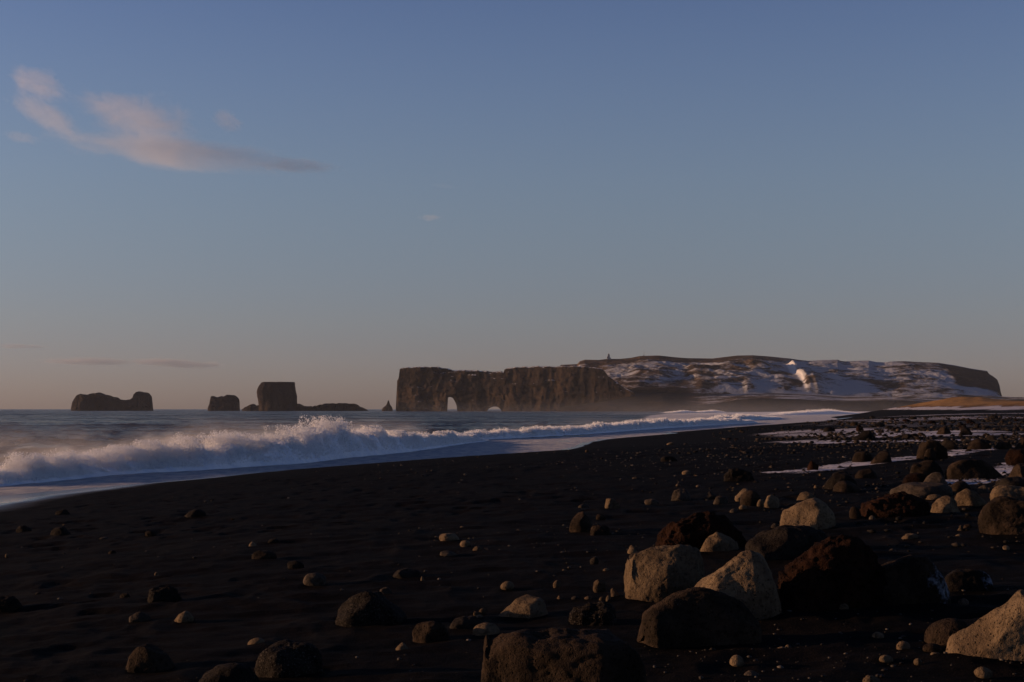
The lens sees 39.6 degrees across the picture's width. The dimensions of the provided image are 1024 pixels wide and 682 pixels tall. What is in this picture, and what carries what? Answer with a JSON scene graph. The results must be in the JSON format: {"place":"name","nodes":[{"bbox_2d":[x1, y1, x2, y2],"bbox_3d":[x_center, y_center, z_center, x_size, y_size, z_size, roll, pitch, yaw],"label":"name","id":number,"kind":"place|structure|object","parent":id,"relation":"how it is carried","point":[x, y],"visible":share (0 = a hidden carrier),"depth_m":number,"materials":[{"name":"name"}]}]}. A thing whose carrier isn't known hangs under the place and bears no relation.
{"place":"outdoors","nodes":[
{"label":"outdoors","id":0,"kind":"place"},
{"bbox_2d":[0,409,870,495],"bbox_3d":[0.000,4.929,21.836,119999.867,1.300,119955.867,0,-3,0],"label":"sea","id":1,"kind":"structure","parent":0,"point":[41,431],"depth_m":288.24,"materials":[{"name":"liquid"}]},
{"bbox_2d":[71,391,152,410],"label":"sea stack","id":2,"kind":"object","parent":1,"relation":"in","point":[137,401],"visible":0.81,"depth_m":3598.95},
{"bbox_2d":[208,395,239,410],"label":"sea stack","id":3,"kind":"object","parent":1,"relation":"in","point":[227,403],"visible":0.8,"depth_m":3398.40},
{"bbox_2d":[0,426,483,485],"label":"breaking wave","id":4,"kind":"object","parent":1,"relation":"on","point":[284,460],"visible":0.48,"depth_m":101.53,"materials":[{"name":"liquid"}]},
{"bbox_2d":[0,413,488,483],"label":"sea spray","id":5,"kind":"object","parent":4,"relation":"on","point":[50,466],"visible":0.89,"depth_m":97.05,"materials":[{"name":"white"}]},
{"bbox_2d":[257,382,296,410],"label":"sea stack","id":6,"kind":"object","parent":1,"relation":"in","point":[276,396],"visible":0.97,"depth_m":3166.14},
{"bbox_2d":[242,403,367,410],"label":"rock skerry","id":7,"kind":"structure","parent":1,"relation":"in","point":[329,407],"depth_m":3178.01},
{"bbox_2d":[382,400,392,410],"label":"sea stack","id":8,"kind":"object","parent":1,"relation":"in","point":[388,407],"visible":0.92,"depth_m":2989.26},
{"bbox_2d":[396,366,635,410],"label":"sea cliff","id":9,"kind":"structure","parent":1,"relation":"on","point":[539,388],"depth_m":2935.32,"materials":[{"name":"stone"}]},
{"bbox_2d":[460,420,754,438],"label":"breaking wave","id":10,"kind":"object","parent":1,"relation":"on","point":[536,435],"visible":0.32,"depth_m":217.79,"materials":[{"name":"liquid"}]},
{"bbox_2d":[450,417,756,437],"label":"sea spray","id":11,"kind":"object","parent":10,"relation":"on","point":[620,426],"visible":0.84,"depth_m":247.38,"materials":[{"name":"white"}]},
{"bbox_2d":[659,410,720,412],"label":"breaking wave","id":12,"kind":"object","parent":1,"relation":"on","point":[690,412],"visible":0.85,"depth_m":1694.94,"materials":[{"name":"liquid"}]},
{"bbox_2d":[663,410,723,412],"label":"sea spray","id":13,"kind":"object","parent":1,"relation":"on","point":[693,411],"visible":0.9,"depth_m":1706.40,"materials":[{"name":"white"}]},
{"bbox_2d":[762,410,856,414],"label":"breaking wave","id":14,"kind":"object","parent":1,"relation":"on","point":[823,412],"visible":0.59,"depth_m":1149.28,"materials":[{"name":"liquid"}]},
{"bbox_2d":[769,409,856,414],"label":"sea spray","id":15,"kind":"object","parent":14,"relation":"on","point":[809,412],"visible":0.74,"depth_m":1117.67,"materials":[{"name":"white"}]},
{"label":"breaking wave","id":16,"kind":"object","parent":1,"relation":"on","visible":0},
{"bbox_2d":[709,413,781,419],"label":"sea spray","id":17,"kind":"object","parent":16,"relation":"on","point":[744,416],"visible":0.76,"depth_m":523.77,"materials":[{"name":"white"}]},
{"bbox_2d":[0,397,1023,681],"bbox_3d":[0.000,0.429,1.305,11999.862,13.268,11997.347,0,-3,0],"label":"sand beach","id":18,"kind":"structure","parent":0,"point":[346,527],"depth_m":17.39,"materials":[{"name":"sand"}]},
{"bbox_2d":[0,596,21,611],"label":"boulder","id":19,"kind":"object","parent":18,"relation":"on","point":[9,603],"visible":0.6,"depth_m":14.27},
{"bbox_2d":[16,525,31,532],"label":"stone","id":20,"kind":"object","parent":18,"relation":"on","point":[23,528],"visible":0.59,"depth_m":27.52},
{"bbox_2d":[50,527,70,535],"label":"stone","id":21,"kind":"object","parent":18,"relation":"on","point":[60,531],"visible":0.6,"depth_m":25.43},
{"bbox_2d":[55,509,69,514],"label":"stone","id":22,"kind":"object","parent":18,"relation":"on","point":[63,512],"visible":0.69,"depth_m":34.48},
{"bbox_2d":[129,612,150,621],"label":"stone","id":23,"kind":"object","parent":18,"relation":"on","point":[139,616],"visible":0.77,"depth_m":12.61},
{"bbox_2d":[145,531,155,536],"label":"stone","id":24,"kind":"object","parent":18,"relation":"on","point":[150,533],"visible":0.7,"depth_m":23.93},
{"bbox_2d":[126,644,174,672],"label":"boulder","id":25,"kind":"object","parent":18,"relation":"on","point":[148,658],"visible":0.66,"depth_m":9.92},
{"bbox_2d":[147,586,181,602],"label":"boulder","id":26,"kind":"object","parent":18,"relation":"on","point":[166,594],"visible":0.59,"depth_m":13.97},
{"bbox_2d":[174,611,194,622],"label":"stone","id":27,"kind":"object","parent":18,"relation":"on","point":[185,617],"visible":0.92,"depth_m":12.41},
{"bbox_2d":[185,509,205,517],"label":"stone","id":28,"kind":"object","parent":18,"relation":"on","point":[195,513],"visible":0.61,"depth_m":29.19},
{"bbox_2d":[199,662,259,681],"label":"boulder","id":29,"kind":"object","parent":18,"relation":"on","point":[233,672],"visible":1,"depth_m":9.07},
{"bbox_2d":[247,638,264,644],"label":"stone","id":30,"kind":"object","parent":18,"relation":"on","point":[255,641],"visible":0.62,"depth_m":10.79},
{"bbox_2d":[252,550,276,558],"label":"stone","id":31,"kind":"object","parent":18,"relation":"on","point":[262,554],"visible":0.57,"depth_m":17.69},
{"bbox_2d":[255,639,322,677],"bbox_3d":[-1.496,2.210,9.532,0.448,0.394,0.351,0,-3,0],"label":"boulder","id":32,"kind":"object","parent":18,"relation":"on","point":[286,658],"visible":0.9,"depth_m":9.44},
{"bbox_2d":[287,561,303,568],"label":"stone","id":33,"kind":"object","parent":18,"relation":"on","point":[294,564],"visible":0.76,"depth_m":16.33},
{"bbox_2d":[303,573,325,585],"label":"stone","id":34,"kind":"object","parent":18,"relation":"on","point":[314,579],"visible":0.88,"depth_m":14.45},
{"bbox_2d":[335,591,406,626],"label":"boulder","id":35,"kind":"object","parent":18,"relation":"on","point":[366,608],"visible":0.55,"depth_m":11.68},
{"bbox_2d":[380,587,391,593],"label":"stone","id":36,"kind":"object","parent":18,"relation":"on","point":[385,590],"visible":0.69,"depth_m":13.55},
{"bbox_2d":[395,642,408,649],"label":"stone","id":37,"kind":"object","parent":18,"relation":"on","point":[402,646],"visible":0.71,"depth_m":10.26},
{"bbox_2d":[393,568,419,577],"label":"stone","id":38,"kind":"object","parent":18,"relation":"on","point":[405,573],"visible":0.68,"depth_m":14.88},
{"bbox_2d":[412,621,449,642],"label":"boulder","id":39,"kind":"object","parent":18,"relation":"on","point":[429,632],"visible":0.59,"depth_m":10.64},
{"bbox_2d":[440,550,457,555],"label":"stone","id":40,"kind":"object","parent":18,"relation":"on","point":[446,553],"visible":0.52,"depth_m":16.84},
{"bbox_2d":[439,533,459,540],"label":"stone","id":41,"kind":"object","parent":18,"relation":"on","point":[448,536],"visible":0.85,"depth_m":18.64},
{"bbox_2d":[449,616,480,628],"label":"boulder","id":42,"kind":"object","parent":18,"relation":"on","point":[467,622],"visible":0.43,"depth_m":11.09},
{"bbox_2d":[460,540,470,546],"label":"stone","id":43,"kind":"object","parent":18,"relation":"on","point":[465,543],"visible":0.84,"depth_m":17.96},
{"bbox_2d":[473,623,499,635],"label":"stone","id":44,"kind":"object","parent":18,"relation":"on","point":[482,629],"visible":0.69,"depth_m":10.71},
{"bbox_2d":[500,581,513,589],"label":"stone","id":45,"kind":"object","parent":18,"relation":"on","point":[507,585],"visible":1,"depth_m":13.70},
{"bbox_2d":[498,594,547,618],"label":"boulder","id":46,"kind":"object","parent":18,"relation":"on","point":[528,606],"visible":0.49,"depth_m":11.79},
{"bbox_2d":[481,627,646,681],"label":"boulder","id":47,"kind":"object","parent":18,"relation":"on","point":[555,654],"visible":1,"depth_m":8.28,"materials":[{"name":"stone"}]},
{"bbox_2d":[569,511,591,531],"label":"boulder","id":48,"kind":"object","parent":18,"relation":"on","point":[581,521],"visible":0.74,"depth_m":19.49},
{"bbox_2d":[568,601,617,625],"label":"boulder","id":49,"kind":"object","parent":18,"relation":"on","point":[600,613],"visible":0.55,"depth_m":11.19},
{"bbox_2d":[593,580,605,592],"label":"stone","id":50,"kind":"object","parent":18,"relation":"on","point":[599,585],"visible":0.85,"depth_m":13.24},
{"bbox_2d":[590,525,609,535],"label":"stone","id":51,"kind":"object","parent":18,"relation":"on","point":[600,530],"visible":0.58,"depth_m":18.93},
{"bbox_2d":[605,498,619,508],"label":"stone","id":52,"kind":"object","parent":18,"relation":"on","point":[611,503],"visible":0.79,"depth_m":25.08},
{"bbox_2d":[627,545,636,553],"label":"stone","id":53,"kind":"object","parent":18,"relation":"on","point":[632,549],"visible":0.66,"depth_m":16.33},
{"bbox_2d":[644,498,658,504],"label":"stone","id":54,"kind":"object","parent":18,"relation":"on","point":[651,501],"visible":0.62,"depth_m":26.21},
{"bbox_2d":[624,544,704,601],"bbox_3d":[1.377,2.246,12.770,0.758,0.840,0.586,0,-3,0],"label":"boulder","id":55,"kind":"object","parent":18,"relation":"on","point":[657,573],"visible":0.62,"depth_m":12.62,"materials":[{"name":"stone"}]},
{"bbox_2d":[661,456,677,461],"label":"stone","id":56,"kind":"object","parent":18,"relation":"on","point":[666,458],"visible":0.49,"depth_m":48.10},
{"bbox_2d":[671,489,690,500],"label":"boulder","id":57,"kind":"object","parent":18,"relation":"on","point":[680,494],"visible":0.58,"depth_m":27.76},
{"bbox_2d":[637,587,761,647],"bbox_3d":[1.369,2.138,10.338,0.927,0.703,0.480,0,-3,-9],"label":"boulder","id":58,"kind":"object","parent":18,"relation":"on","point":[696,616],"visible":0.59,"depth_m":10.15,"materials":[{"name":"stone"}]},
{"bbox_2d":[655,511,746,549],"bbox_3d":[2.204,2.391,16.674,1.103,0.811,0.698,0,-3,0],"label":"boulder","id":59,"kind":"object","parent":18,"relation":"on","point":[697,529],"visible":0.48,"depth_m":16.43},
{"bbox_2d":[704,491,716,498],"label":"stone","id":60,"kind":"object","parent":18,"relation":"on","point":[710,495],"visible":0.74,"depth_m":27.71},
{"bbox_2d":[700,532,738,551],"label":"boulder","id":61,"kind":"object","parent":18,"relation":"on","point":[716,541],"visible":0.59,"depth_m":16.16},
{"bbox_2d":[713,496,727,503],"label":"stone","id":62,"kind":"object","parent":18,"relation":"on","point":[721,500],"visible":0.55,"depth_m":25.41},
{"bbox_2d":[730,655,743,666],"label":"stone","id":63,"kind":"object","parent":18,"relation":"on","point":[736,661],"visible":1,"depth_m":9.33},
{"bbox_2d":[694,550,781,619],"bbox_3d":[1.776,2.171,11.455,0.788,0.966,0.522,1,-3,-11],"label":"boulder","id":64,"kind":"object","parent":18,"relation":"on","point":[746,578],"visible":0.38,"depth_m":11.29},
{"bbox_2d":[724,468,754,481],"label":"stone","id":65,"kind":"object","parent":18,"relation":"on","point":[736,474],"visible":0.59,"depth_m":33.46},
{"bbox_2d":[735,488,747,500],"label":"boulder","id":66,"kind":"object","parent":18,"relation":"on","point":[739,495],"visible":0.4,"depth_m":26.22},
{"bbox_2d":[740,490,760,505],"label":"boulder","id":67,"kind":"object","parent":18,"relation":"on","point":[750,497],"visible":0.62,"depth_m":24.02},
{"bbox_2d":[744,670,758,675],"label":"stone","id":68,"kind":"object","parent":18,"relation":"on","point":[750,673],"visible":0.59,"depth_m":8.94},
{"bbox_2d":[764,495,779,507],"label":"boulder","id":69,"kind":"object","parent":18,"relation":"on","point":[771,501],"visible":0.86,"depth_m":23.14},
{"bbox_2d":[745,525,827,560],"bbox_3d":[3.008,2.308,15.430,0.973,0.633,0.652,1,-3,-13],"label":"boulder","id":70,"kind":"object","parent":18,"relation":"on","point":[783,542],"visible":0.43,"depth_m":15.20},
{"bbox_2d":[797,492,815,499],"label":"boulder","id":71,"kind":"object","parent":18,"relation":"on","point":[804,495],"visible":0.43,"depth_m":25.88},
{"bbox_2d":[780,498,835,529],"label":"boulder","id":72,"kind":"object","parent":18,"relation":"on","point":[816,513],"visible":0.48,"depth_m":19.20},
{"bbox_2d":[807,461,818,469],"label":"boulder","id":73,"kind":"object","parent":18,"relation":"on","point":[812,465],"visible":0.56,"depth_m":37.89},
{"bbox_2d":[631,413,1023,551],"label":"cobbles","id":74,"kind":"object","parent":18,"relation":"on","point":[967,440],"visible":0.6,"depth_m":73.22,"materials":[{"name":"stone"}]},
{"bbox_2d":[777,534,887,611],"bbox_3d":[2.661,2.120,11.685,0.987,1.064,0.511,1,-3,-13],"label":"boulder","id":75,"kind":"object","parent":18,"relation":"on","point":[829,573],"visible":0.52,"depth_m":11.51,"materials":[{"name":"stone"}]},
{"bbox_2d":[824,471,856,488],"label":"boulder","id":76,"kind":"object","parent":18,"relation":"on","point":[835,478],"visible":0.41,"depth_m":28.94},
{"bbox_2d":[833,481,860,491],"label":"boulder","id":77,"kind":"object","parent":18,"relation":"on","point":[844,486],"visible":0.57,"depth_m":27.76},
{"bbox_2d":[849,506,861,518],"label":"boulder","id":78,"kind":"object","parent":18,"relation":"on","point":[854,512],"visible":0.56,"depth_m":20.23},
{"bbox_2d":[852,451,872,461],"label":"boulder","id":79,"kind":"object","parent":18,"relation":"on","point":[862,456],"visible":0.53,"depth_m":41.63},
{"bbox_2d":[852,430,875,439],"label":"boulder","id":80,"kind":"object","parent":18,"relation":"on","point":[865,435],"visible":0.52,"depth_m":75.94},
{"bbox_2d":[855,468,877,477],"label":"boulder","id":81,"kind":"object","parent":18,"relation":"on","point":[867,473],"visible":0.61,"depth_m":32.03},
{"bbox_2d":[863,675,880,681],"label":"stone","id":82,"kind":"object","parent":18,"relation":"on","point":[869,678],"visible":1,"depth_m":8.57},
{"bbox_2d":[872,632,883,638],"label":"stone","id":83,"kind":"object","parent":18,"relation":"on","point":[879,635],"visible":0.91,"depth_m":10.17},
{"bbox_2d":[870,451,891,463],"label":"boulder","id":84,"kind":"object","parent":18,"relation":"on","point":[883,457],"visible":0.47,"depth_m":40.61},
{"bbox_2d":[879,655,892,662],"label":"stone","id":85,"kind":"object","parent":18,"relation":"on","point":[885,658],"visible":1,"depth_m":9.30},
{"bbox_2d":[860,491,929,517],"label":"boulder","id":86,"kind":"object","parent":18,"relation":"on","point":[901,504],"visible":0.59,"depth_m":20.24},
{"bbox_2d":[896,641,909,649],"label":"stone","id":87,"kind":"object","parent":18,"relation":"on","point":[902,645],"visible":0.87,"depth_m":9.72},
{"bbox_2d":[901,533,917,538],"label":"stone","id":88,"kind":"object","parent":18,"relation":"on","point":[910,536],"visible":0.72,"depth_m":17.22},
{"bbox_2d":[902,473,926,483],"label":"boulder","id":89,"kind":"object","parent":18,"relation":"on","point":[914,477],"visible":0.56,"depth_m":29.55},
{"bbox_2d":[881,554,950,605],"bbox_3d":[3.231,2.157,11.765,0.817,0.770,0.529,0,-3,0],"label":"boulder","id":90,"kind":"object","parent":18,"relation":"on","point":[913,579],"visible":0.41,"depth_m":11.61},
{"bbox_2d":[890,482,952,497],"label":"boulder","id":91,"kind":"object","parent":18,"relation":"on","point":[921,489],"visible":0.52,"depth_m":25.17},
{"bbox_2d":[910,460,943,476],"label":"boulder","id":92,"kind":"object","parent":18,"relation":"on","point":[926,467],"visible":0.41,"depth_m":30.68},
{"bbox_2d":[924,448,935,459],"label":"boulder","id":93,"kind":"object","parent":18,"relation":"on","point":[929,454],"visible":0.53,"depth_m":40.68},
{"bbox_2d":[916,440,947,459],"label":"boulder","id":94,"kind":"object","parent":18,"relation":"on","point":[940,450],"visible":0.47,"depth_m":41.54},
{"bbox_2d":[923,643,941,651],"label":"stone","id":95,"kind":"object","parent":18,"relation":"on","point":[930,647],"visible":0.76,"depth_m":9.61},
{"bbox_2d":[926,494,940,499],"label":"stone","id":96,"kind":"object","parent":18,"relation":"on","point":[933,496],"visible":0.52,"depth_m":24.40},
{"bbox_2d":[924,472,947,483],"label":"boulder","id":97,"kind":"object","parent":18,"relation":"on","point":[936,477],"visible":0.42,"depth_m":28.97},
{"bbox_2d":[936,426,950,433],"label":"boulder","id":98,"kind":"object","parent":18,"relation":"on","point":[944,430],"visible":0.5,"depth_m":87.60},
{"bbox_2d":[931,495,959,512],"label":"boulder","id":99,"kind":"object","parent":18,"relation":"on","point":[945,504],"visible":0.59,"depth_m":21.04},
{"bbox_2d":[924,618,968,644],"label":"boulder","id":100,"kind":"object","parent":18,"relation":"on","point":[941,632],"visible":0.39,"depth_m":9.90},
{"bbox_2d":[941,439,958,449],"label":"boulder","id":101,"kind":"object","parent":18,"relation":"on","point":[948,444],"visible":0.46,"depth_m":52.23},
{"bbox_2d":[950,481,971,491],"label":"boulder","id":102,"kind":"object","parent":18,"relation":"on","point":[958,486],"visible":0.43,"depth_m":26.30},
{"bbox_2d":[958,598,968,604],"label":"stone","id":103,"kind":"object","parent":18,"relation":"on","point":[963,601],"visible":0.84,"depth_m":11.60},
{"bbox_2d":[959,425,971,434],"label":"boulder","id":104,"kind":"object","parent":18,"relation":"on","point":[965,430],"visible":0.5,"depth_m":85.18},
{"bbox_2d":[945,569,992,591],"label":"boulder","id":105,"kind":"object","parent":18,"relation":"on","point":[967,580],"visible":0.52,"depth_m":12.28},
{"bbox_2d":[955,488,986,506],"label":"boulder","id":106,"kind":"object","parent":18,"relation":"on","point":[967,497],"visible":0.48,"depth_m":22.26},
{"bbox_2d":[945,459,1001,479],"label":"boulder","id":107,"kind":"object","parent":18,"relation":"on","point":[970,469],"visible":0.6,"depth_m":30.41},
{"bbox_2d":[967,439,990,449],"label":"boulder","id":108,"kind":"object","parent":18,"relation":"on","point":[979,444],"visible":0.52,"depth_m":51.70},
{"bbox_2d":[974,667,991,678],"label":"stone","id":109,"kind":"object","parent":18,"relation":"on","point":[983,672],"visible":1,"depth_m":8.74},
{"bbox_2d":[977,485,989,492],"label":"boulder","id":110,"kind":"object","parent":18,"relation":"on","point":[983,489],"visible":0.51,"depth_m":25.30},
{"bbox_2d":[945,589,1023,660],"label":"boulder","id":111,"kind":"object","parent":18,"relation":"on","point":[997,633],"visible":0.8,"depth_m":9.34,"materials":[{"name":"stone"}]},
{"bbox_2d":[978,496,1023,534],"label":"boulder","id":112,"kind":"object","parent":18,"relation":"on","point":[999,515],"visible":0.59,"depth_m":17.40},
{"bbox_2d":[993,441,1012,448],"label":"boulder","id":113,"kind":"object","parent":18,"relation":"on","point":[1003,445],"visible":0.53,"depth_m":51.80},
{"bbox_2d":[990,485,1023,500],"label":"boulder","id":114,"kind":"object","parent":18,"relation":"on","point":[1015,492],"visible":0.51,"depth_m":22.52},
{"bbox_2d":[995,477,1023,486],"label":"boulder","id":115,"kind":"object","parent":18,"relation":"on","point":[1016,481],"visible":0.48,"depth_m":26.31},
{"bbox_2d":[1005,449,1023,465],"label":"boulder","id":116,"kind":"object","parent":18,"relation":"on","point":[1014,457],"visible":0.61,"depth_m":36.07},
{"bbox_2d":[1008,463,1023,476],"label":"boulder","id":117,"kind":"object","parent":18,"relation":"on","point":[1017,470],"visible":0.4,"depth_m":29.82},
{"bbox_2d":[1015,439,1023,447],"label":"boulder","id":118,"kind":"object","parent":18,"relation":"on","point":[1020,444],"visible":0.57,"depth_m":51.82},
{"bbox_2d":[0,0,1023,408],"label":"sky","id":119,"kind":"structure","parent":0,"point":[200,200],"materials":[{"name":"blue"}]},
{"bbox_2d":[560,355,1023,410],"bbox_3d":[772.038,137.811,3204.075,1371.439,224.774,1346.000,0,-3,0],"label":"hill","id":120,"kind":"structure","parent":0,"point":[729,383],"depth_m":3006.67,"materials":[{"name":"snow"}]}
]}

